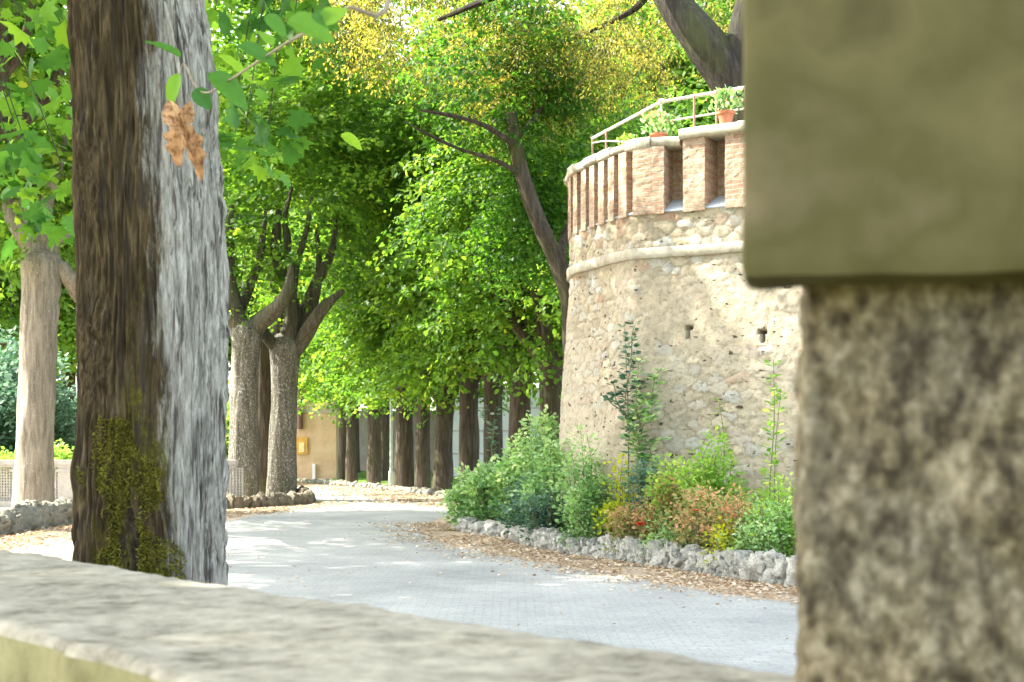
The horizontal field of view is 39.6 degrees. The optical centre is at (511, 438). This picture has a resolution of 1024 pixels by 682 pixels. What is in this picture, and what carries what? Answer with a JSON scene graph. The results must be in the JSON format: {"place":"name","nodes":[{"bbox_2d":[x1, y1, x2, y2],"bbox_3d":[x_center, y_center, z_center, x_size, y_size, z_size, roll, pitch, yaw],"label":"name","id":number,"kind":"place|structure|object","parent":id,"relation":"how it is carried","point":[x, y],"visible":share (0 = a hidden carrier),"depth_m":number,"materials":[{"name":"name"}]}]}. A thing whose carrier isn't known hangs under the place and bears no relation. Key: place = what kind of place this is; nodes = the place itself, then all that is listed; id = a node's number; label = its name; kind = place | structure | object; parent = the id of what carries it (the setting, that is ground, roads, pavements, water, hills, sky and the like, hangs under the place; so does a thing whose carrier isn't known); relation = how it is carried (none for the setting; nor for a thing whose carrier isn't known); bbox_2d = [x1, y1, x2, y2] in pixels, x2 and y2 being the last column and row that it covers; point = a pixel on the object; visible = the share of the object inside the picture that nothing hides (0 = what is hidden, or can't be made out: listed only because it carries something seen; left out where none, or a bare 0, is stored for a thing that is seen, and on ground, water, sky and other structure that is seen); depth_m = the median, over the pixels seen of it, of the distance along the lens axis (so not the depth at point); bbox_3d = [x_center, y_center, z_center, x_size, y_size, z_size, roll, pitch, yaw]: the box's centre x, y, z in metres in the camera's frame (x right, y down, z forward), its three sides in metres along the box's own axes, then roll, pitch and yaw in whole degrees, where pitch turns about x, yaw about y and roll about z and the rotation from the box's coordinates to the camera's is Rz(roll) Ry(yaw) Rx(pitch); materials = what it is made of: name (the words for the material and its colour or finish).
{"place":"outdoors","nodes":[
{"label":"outdoors","id":0,"kind":"place"},
{"bbox_2d":[1,0,713,410],"label":"sky","id":1,"kind":"structure","parent":0,"point":[404,25],"materials":[{"name":"white"}]},
{"bbox_2d":[331,470,457,489],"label":"lawn","id":2,"kind":"structure","parent":0,"point":[362,476],"depth_m":52.82,"materials":[{"name":"green plant"}]},
{"bbox_2d":[230,209,334,410],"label":"tree","id":3,"kind":"object","parent":2,"relation":"on","point":[306,353],"visible":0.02,"depth_m":52.58,"materials":[{"name":"green plant"}]},
{"bbox_2d":[237,160,380,481],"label":"tree","id":4,"kind":"object","parent":2,"relation":"on","point":[351,472],"visible":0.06,"depth_m":47.84,"materials":[{"name":"green plant"}]},
{"bbox_2d":[256,183,395,479],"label":"tree","id":5,"kind":"object","parent":2,"relation":"on","point":[341,453],"visible":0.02,"depth_m":50.85,"materials":[{"name":"green plant"}]},
{"bbox_2d":[231,53,435,472],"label":"broad tree","id":6,"kind":"object","parent":2,"relation":"on","point":[358,459],"depth_m":61.81,"materials":[{"name":"green plant"}]},
{"bbox_2d":[292,69,442,480],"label":"tree","id":7,"kind":"object","parent":2,"relation":"on","point":[385,441],"visible":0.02,"depth_m":49.80,"materials":[{"name":"green plant"}]},
{"bbox_2d":[409,3,540,380],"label":"broad tree","id":8,"kind":"object","parent":2,"relation":"on","point":[436,60],"depth_m":64.09,"materials":[{"name":"green plant"}]},
{"bbox_2d":[453,388,539,475],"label":"white wall","id":9,"kind":"structure","parent":2,"relation":"on","point":[534,412],"depth_m":56.00,"materials":[{"name":"white paint"}]},
{"bbox_2d":[479,0,712,385],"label":"broad tree","id":10,"kind":"object","parent":2,"relation":"on","point":[639,24],"depth_m":53.27,"materials":[{"name":"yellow plant"}]},
{"bbox_2d":[542,0,720,127],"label":"broad tree","id":11,"kind":"object","parent":2,"relation":"on","point":[589,4],"depth_m":57.30,"materials":[{"name":"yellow plant"}]},
{"bbox_2d":[574,0,734,142],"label":"broad tree","id":12,"kind":"object","parent":2,"relation":"on","point":[681,112],"visible":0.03,"depth_m":48.85,"materials":[{"name":"green plant"}]},
{"bbox_2d":[0,479,797,602],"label":"verge","id":13,"kind":"structure","parent":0,"point":[65,550],"depth_m":18.49,"materials":[{"name":"brown soil"}]},
{"bbox_2d":[0,446,14,498],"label":"bush","id":14,"kind":"object","parent":13,"relation":"on","point":[5,456],"visible":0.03,"depth_m":34.81,"materials":[{"name":"green plant"}]},
{"bbox_2d":[0,0,40,17],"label":"shade tree","id":15,"kind":"object","parent":13,"relation":"on","point":[5,4],"visible":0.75,"depth_m":20.23,"materials":[{"name":"green plant"}]},
{"bbox_2d":[0,354,58,458],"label":"bush","id":16,"kind":"object","parent":13,"relation":"on","point":[7,410],"visible":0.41,"depth_m":37.54,"materials":[{"name":"green plant"}]},
{"bbox_2d":[0,497,72,534],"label":"stone edging","id":17,"kind":"object","parent":13,"relation":"on","point":[26,514],"visible":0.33,"depth_m":23.22,"materials":[{"name":"grey stone"}]},
{"bbox_2d":[0,323,76,454],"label":"bush","id":18,"kind":"object","parent":13,"relation":"on","point":[64,416],"visible":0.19,"depth_m":39.75,"materials":[{"name":"green plant"}]},
{"bbox_2d":[54,439,73,467],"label":"bush","id":19,"kind":"object","parent":13,"relation":"on","point":[60,453],"visible":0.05,"depth_m":35.71,"materials":[{"name":"green plant"}]},
{"bbox_2d":[54,387,76,454],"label":"bush","id":20,"kind":"object","parent":13,"relation":"on","point":[72,420],"depth_m":42.72,"materials":[{"name":"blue plant"}]},
{"bbox_2d":[0,0,234,508],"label":"avenue tree","id":21,"kind":"object","parent":13,"relation":"on","point":[44,271],"visible":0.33,"depth_m":27.13,"materials":[{"name":"green plant"}]},
{"bbox_2d":[0,460,243,506],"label":"balustrade","id":22,"kind":"object","parent":13,"relation":"on","point":[63,487],"visible":0.27,"depth_m":30.96,"materials":[{"name":"stone"}]},
{"bbox_2d":[0,0,287,143],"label":"shade tree","id":23,"kind":"object","parent":13,"relation":"on","point":[13,67],"visible":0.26,"depth_m":23.68,"materials":[{"name":"green plant"}]},
{"bbox_2d":[0,501,364,549],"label":"fallen leaves","id":24,"kind":"object","parent":13,"relation":"on","point":[17,539],"visible":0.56,"depth_m":22.61,"materials":[{"name":"beige plant"}]},
{"bbox_2d":[0,0,390,584],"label":"tree","id":25,"kind":"object","parent":13,"relation":"on","point":[143,222],"visible":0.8,"depth_m":6.33,"materials":[{"name":"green plant"}]},
{"bbox_2d":[226,381,229,459],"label":"bush","id":26,"kind":"object","parent":13,"relation":"on","point":[227,424],"visible":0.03,"depth_m":45.17,"materials":[{"name":"green plant"}]},
{"bbox_2d":[225,485,315,508],"bbox_3d":[-5.325,1.382,32.460,1.974,0.492,5.648,0,0,19],"label":"dark edging","id":27,"kind":"object","parent":13,"relation":"on","point":[304,495],"visible":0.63,"depth_m":30.70,"materials":[{"name":"stone"}]},
{"bbox_2d":[211,5,385,494],"bbox_3d":[-6.373,-4.886,37.680,6.700,12.972,6.865,0,0,0],"label":"avenue tree","id":28,"kind":"object","parent":13,"relation":"on","point":[264,397],"visible":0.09,"depth_m":37.20,"materials":[{"name":"green plant"}]},
{"bbox_2d":[211,0,411,495],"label":"avenue tree","id":29,"kind":"object","parent":13,"relation":"on","point":[247,333],"visible":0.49,"depth_m":33.81,"materials":[{"name":"green plant"}]},
{"bbox_2d":[297,370,339,478],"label":"ochre building","id":30,"kind":"structure","parent":13,"relation":"on","point":[317,447],"depth_m":53.00,"materials":[{"name":"paint"}]},
{"bbox_2d":[205,0,482,495],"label":"avenue tree","id":31,"kind":"object","parent":13,"relation":"on","point":[288,344],"visible":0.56,"depth_m":34.31,"materials":[{"name":"green plant"}]},
{"bbox_2d":[262,188,434,483],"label":"tree","id":32,"kind":"object","parent":13,"relation":"on","point":[373,467],"visible":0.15,"depth_m":45.32,"materials":[{"name":"green plant"}]},
{"bbox_2d":[296,145,439,486],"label":"tree","id":33,"kind":"object","parent":13,"relation":"on","point":[404,461],"visible":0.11,"depth_m":40.72,"materials":[{"name":"green plant"}]},
{"bbox_2d":[297,477,449,498],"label":"edging","id":34,"kind":"object","parent":13,"relation":"on","point":[414,489],"visible":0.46,"depth_m":41.02,"materials":[{"name":"beige stone"}]},
{"bbox_2d":[298,121,482,487],"bbox_3d":[-2.389,-3.931,40.275,7.470,11.075,7.304,0,0,-40],"label":"tree","id":35,"kind":"object","parent":13,"relation":"on","point":[422,476],"visible":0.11,"depth_m":39.38,"materials":[{"name":"green plant"}]},
{"bbox_2d":[388,399,393,485],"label":"lamp post","id":36,"kind":"object","parent":13,"relation":"on","point":[391,478],"visible":0.41,"depth_m":43.46,"materials":[{"name":"grey metal"}]},
{"bbox_2d":[319,127,535,490],"bbox_3d":[-1.805,-3.387,39.100,7.307,10.000,7.170,0,0,37],"label":"tree","id":37,"kind":"object","parent":13,"relation":"on","point":[443,469],"visible":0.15,"depth_m":38.57,"materials":[{"name":"green plant"}]},
{"bbox_2d":[320,81,553,494],"bbox_3d":[-1.187,-3.873,37.123,7.671,10.965,7.177,0,0,10],"label":"tree","id":38,"kind":"object","parent":13,"relation":"on","point":[469,441],"visible":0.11,"depth_m":36.47,"materials":[{"name":"green plant"}]},
{"bbox_2d":[346,64,562,468],"bbox_3d":[-0.663,-3.945,35.517,7.307,11.103,7.473,0,0,14],"label":"tree","id":39,"kind":"object","parent":13,"relation":"on","point":[490,394],"visible":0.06,"depth_m":34.79,"materials":[{"name":"green plant"}]},
{"bbox_2d":[347,0,685,456],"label":"tree","id":40,"kind":"object","parent":13,"relation":"on","point":[518,411],"visible":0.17,"depth_m":32.15,"materials":[{"name":"green plant"}]},
{"bbox_2d":[365,24,676,444],"bbox_3d":[0.991,-3.574,31.023,6.950,10.356,7.428,0,0,26],"label":"tree","id":41,"kind":"object","parent":13,"relation":"on","point":[547,361],"visible":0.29,"depth_m":30.23,"materials":[{"name":"green plant"}]},
{"bbox_2d":[357,521,797,607],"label":"fallen leaves","id":42,"kind":"object","parent":13,"relation":"on","point":[663,571],"visible":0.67,"depth_m":16.63,"materials":[{"name":"brown plant"}]},
{"bbox_2d":[452,514,795,587],"bbox_3d":[1.126,1.350,19.841,2.142,0.451,15.499,0,0,-20],"label":"rock border","id":43,"kind":"object","parent":13,"relation":"on","point":[772,566],"visible":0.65,"depth_m":16.36,"materials":[{"name":"grey stone"}]},
{"bbox_2d":[558,120,801,549],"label":"stone tower","id":44,"kind":"structure","parent":13,"relation":"on","point":[655,236],"depth_m":17.98,"materials":[{"name":"stone"}]},
{"bbox_2d":[273,0,742,171],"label":"oak tree","id":45,"kind":"object","parent":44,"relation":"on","point":[713,51],"visible":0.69,"depth_m":24.90,"materials":[{"name":"green plant"}]},
{"bbox_2d":[616,131,636,145],"bbox_3d":[1.570,-4.015,19.407,0.323,0.331,0.394,0,0,-16],"label":"flower pot","id":46,"kind":"object","parent":44,"relation":"on","point":[624,137],"visible":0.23,"depth_m":19.34,"materials":[{"name":"ceramic"}]},
{"bbox_2d":[638,109,683,137],"bbox_3d":[1.956,-4.074,18.537,0.615,0.448,0.575,0,0,17],"label":"flower pot","id":47,"kind":"object","parent":44,"relation":"on","point":[656,122],"visible":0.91,"depth_m":18.48,"materials":[{"name":"ceramic"}]},
{"bbox_2d":[591,86,742,154],"bbox_3d":[2.199,-4.171,19.135,0.928,0.742,4.531,0,0,-37],"label":"terrace railing","id":48,"kind":"object","parent":44,"relation":"on","point":[660,102],"visible":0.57,"depth_m":18.69,"materials":[{"name":"white metal"}]},
{"bbox_2d":[703,85,742,123],"bbox_3d":[2.697,-4.177,17.873,0.522,0.495,0.541,0,0,-31],"label":"flower pot","id":49,"kind":"object","parent":44,"relation":"on","point":[727,98],"visible":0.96,"depth_m":17.78,"materials":[{"name":"ceramic"}]},
{"bbox_2d":[64,487,798,675],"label":"path","id":50,"kind":"structure","parent":0,"point":[731,630],"depth_m":13.95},
{"bbox_2d":[297,483,455,506],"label":"fallen leaves","id":51,"kind":"object","parent":50,"relation":"on","point":[391,495],"visible":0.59,"depth_m":36.54,"materials":[{"name":"beige plant"}]},
{"bbox_2d":[227,500,795,653],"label":"fallen leaves","id":52,"kind":"object","parent":50,"relation":"on","point":[296,576],"visible":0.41,"depth_m":15.86,"materials":[{"name":"brown plant"}]},
{"label":"ground","id":53,"kind":"structure","parent":0,"visible":0},
{"bbox_2d":[0,56,76,386],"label":"broad tree","id":54,"kind":"object","parent":53,"relation":"on","point":[9,317],"visible":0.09,"depth_m":56.95,"materials":[{"name":"green plant"}]},
{"bbox_2d":[2,74,76,407],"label":"broad tree","id":55,"kind":"object","parent":53,"relation":"on","point":[73,374],"visible":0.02,"depth_m":65.67,"materials":[{"name":"green plant"}]},
{"bbox_2d":[57,43,309,386],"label":"broad tree","id":56,"kind":"object","parent":53,"relation":"on","point":[229,344],"depth_m":57.93,"materials":[{"name":"green plant"}]},
{"bbox_2d":[211,8,373,381],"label":"broad tree","id":57,"kind":"object","parent":53,"relation":"on","point":[269,72],"depth_m":69.21,"materials":[{"name":"green plant"}]},
{"bbox_2d":[0,550,794,681],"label":"stone parapet","id":58,"kind":"structure","parent":53,"relation":"on","point":[62,620],"depth_m":2.12,"materials":[{"name":"beige stone"}]},
{"bbox_2d":[359,411,435,469],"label":"stone wall","id":59,"kind":"structure","parent":53,"relation":"on","point":[363,433],"depth_m":66.50,"materials":[{"name":"grey stone"}]},
{"bbox_2d":[344,0,464,410],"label":"broad tree","id":60,"kind":"object","parent":53,"relation":"on","point":[411,20],"depth_m":69.68,"materials":[{"name":"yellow plant"}]},
{"bbox_2d":[742,0,1023,681],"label":"stone pier","id":61,"kind":"structure","parent":53,"relation":"on","point":[883,178],"depth_m":1.29,"materials":[{"name":"stone"}]},
{"label":"flower bed","id":62,"kind":"structure","parent":0,"visible":0},
{"bbox_2d":[438,461,491,525],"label":"shrub","id":63,"kind":"object","parent":62,"relation":"on","point":[455,496],"visible":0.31,"depth_m":22.92,"materials":[{"name":"green plant"}]},
{"bbox_2d":[459,458,509,523],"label":"shrub","id":64,"kind":"object","parent":62,"relation":"on","point":[479,499],"visible":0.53,"depth_m":22.54,"materials":[{"name":"green plant"}]},
{"bbox_2d":[477,405,501,463],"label":"tall plant","id":65,"kind":"object","parent":62,"relation":"on","point":[494,442],"visible":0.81,"depth_m":24.53,"materials":[{"name":"green plant"}]},
{"bbox_2d":[397,0,618,375],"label":"curved tree","id":66,"kind":"object","parent":62,"relation":"on","point":[535,211],"visible":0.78,"depth_m":24.86,"materials":[{"name":"green plant"}]},
{"bbox_2d":[483,428,533,522],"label":"shrub","id":67,"kind":"object","parent":62,"relation":"on","point":[501,475],"visible":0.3,"depth_m":22.04,"materials":[{"name":"green plant"}]},
{"bbox_2d":[488,469,545,533],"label":"shrub","id":68,"kind":"object","parent":62,"relation":"on","point":[515,496],"visible":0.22,"depth_m":20.41,"materials":[{"name":"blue plant"}]},
{"bbox_2d":[506,404,559,519],"bbox_3d":[0.508,0.459,21.377,1.214,1.953,1.315,0,0,0],"label":"shrub","id":69,"kind":"object","parent":62,"relation":"on","point":[543,432],"visible":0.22,"depth_m":21.29,"materials":[{"name":"green plant"}]},
{"bbox_2d":[508,436,568,529],"bbox_3d":[0.574,0.703,19.921,1.164,1.464,1.088,0,0,-16],"label":"shrub","id":70,"kind":"object","parent":62,"relation":"on","point":[547,466],"visible":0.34,"depth_m":19.85,"materials":[{"name":"green plant"}]},
{"bbox_2d":[511,482,574,540],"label":"shrub","id":71,"kind":"object","parent":62,"relation":"on","point":[536,510],"visible":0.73,"depth_m":19.38,"materials":[{"name":"green plant"}]},
{"bbox_2d":[542,424,607,544],"bbox_3d":[0.896,0.615,18.503,1.079,1.638,1.006,0,0,0],"label":"shrub","id":72,"kind":"object","parent":62,"relation":"on","point":[576,474],"visible":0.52,"depth_m":18.37,"materials":[{"name":"green plant"}]},
{"bbox_2d":[560,471,624,547],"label":"shrub","id":73,"kind":"object","parent":62,"relation":"on","point":[595,505],"visible":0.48,"depth_m":18.15,"materials":[{"name":"green plant"}]},
{"bbox_2d":[590,453,638,537],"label":"shrub","id":74,"kind":"object","parent":62,"relation":"on","point":[613,505],"visible":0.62,"depth_m":17.91,"materials":[{"name":"yellow plant"}]},
{"bbox_2d":[601,321,651,531],"bbox_3d":[1.453,-0.037,17.925,0.673,2.876,0.501,0,0,27],"label":"tall plant","id":75,"kind":"object","parent":62,"relation":"on","point":[625,385],"visible":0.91,"depth_m":17.93,"materials":[{"name":"green plant"}]},
{"bbox_2d":[598,495,658,552],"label":"shrub","id":76,"kind":"object","parent":62,"relation":"on","point":[625,527],"visible":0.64,"depth_m":17.31,"materials":[{"name":"orange plant"}]},
{"bbox_2d":[634,522,644,542],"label":"flower","id":77,"kind":"object","parent":62,"relation":"on","point":[639,523],"visible":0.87,"depth_m":16.89,"materials":[{"name":"red plant"}]},
{"bbox_2d":[612,452,672,538],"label":"shrub","id":78,"kind":"object","parent":62,"relation":"on","point":[636,478],"visible":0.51,"depth_m":17.50,"materials":[{"name":"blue plant"}]},
{"bbox_2d":[618,356,670,496],"bbox_3d":[1.658,0.188,17.723,0.658,2.426,0.568,0,0,0],"label":"tall plant","id":79,"kind":"object","parent":62,"relation":"on","point":[638,436],"visible":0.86,"depth_m":17.71,"materials":[{"name":"green plant"}]},
{"bbox_2d":[618,473,691,543],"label":"shrub","id":80,"kind":"object","parent":62,"relation":"on","point":[653,508],"visible":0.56,"depth_m":16.92,"materials":[{"name":"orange plant"}]},
{"bbox_2d":[635,514,699,554],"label":"shrub","id":81,"kind":"object","parent":62,"relation":"on","point":[649,537],"visible":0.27,"depth_m":16.59,"materials":[{"name":"green plant"}]},
{"bbox_2d":[636,452,713,533],"bbox_3d":[2.039,0.792,17.094,1.094,1.283,0.983,0,0,0],"label":"shrub","id":82,"kind":"object","parent":62,"relation":"on","point":[666,480],"visible":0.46,"depth_m":16.97,"materials":[{"name":"green plant"}]},
{"bbox_2d":[692,509,697,543],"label":"flower","id":83,"kind":"object","parent":62,"relation":"on","point":[695,510],"visible":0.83,"depth_m":15.89,"materials":[{"name":"plant"}]},
{"bbox_2d":[658,480,742,550],"bbox_3d":[2.149,0.948,16.194,1.053,0.973,0.972,0,0,0],"label":"shrub","id":84,"kind":"object","parent":62,"relation":"on","point":[688,514],"visible":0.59,"depth_m":16.15,"materials":[{"name":"orange plant"}]},
{"bbox_2d":[657,425,754,546],"bbox_3d":[2.314,0.638,16.728,0.988,1.592,1.061,0,0,-37],"label":"shrub","id":85,"kind":"object","parent":62,"relation":"on","point":[712,477],"visible":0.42,"depth_m":16.56,"materials":[{"name":"green plant"}]},
{"bbox_2d":[713,398,732,489],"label":"tall plant","id":86,"kind":"object","parent":62,"relation":"on","point":[729,450],"visible":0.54,"depth_m":16.92,"materials":[{"name":"green plant"}]},
{"bbox_2d":[687,483,761,549],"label":"shrub","id":87,"kind":"object","parent":62,"relation":"on","point":[732,507],"visible":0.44,"depth_m":15.62,"materials":[{"name":"orange plant"}]},
{"bbox_2d":[694,516,765,564],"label":"shrub","id":88,"kind":"object","parent":62,"relation":"on","point":[723,540],"visible":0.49,"depth_m":15.38,"materials":[{"name":"yellow plant"}]},
{"bbox_2d":[714,480,786,555],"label":"shrub","id":89,"kind":"object","parent":62,"relation":"on","point":[760,495],"visible":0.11,"depth_m":16.34,"materials":[{"name":"green plant"}]},
{"bbox_2d":[718,493,795,557],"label":"shrub","id":90,"kind":"object","parent":62,"relation":"on","point":[763,530],"visible":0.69,"depth_m":15.09,"materials":[{"name":"green plant"}]},
{"bbox_2d":[741,472,795,556],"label":"shrub","id":91,"kind":"object","parent":62,"relation":"on","point":[789,551],"visible":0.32,"depth_m":15.30,"materials":[{"name":"green plant"}]},
{"bbox_2d":[759,359,786,541],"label":"tall plant","id":92,"kind":"object","parent":62,"relation":"on","point":[779,431],"visible":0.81,"depth_m":16.14,"materials":[{"name":"green plant"}]},
{"bbox_2d":[764,391,786,550],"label":"tall plant","id":93,"kind":"object","parent":62,"relation":"on","point":[779,410],"visible":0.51,"depth_m":16.47,"materials":[{"name":"green plant"}]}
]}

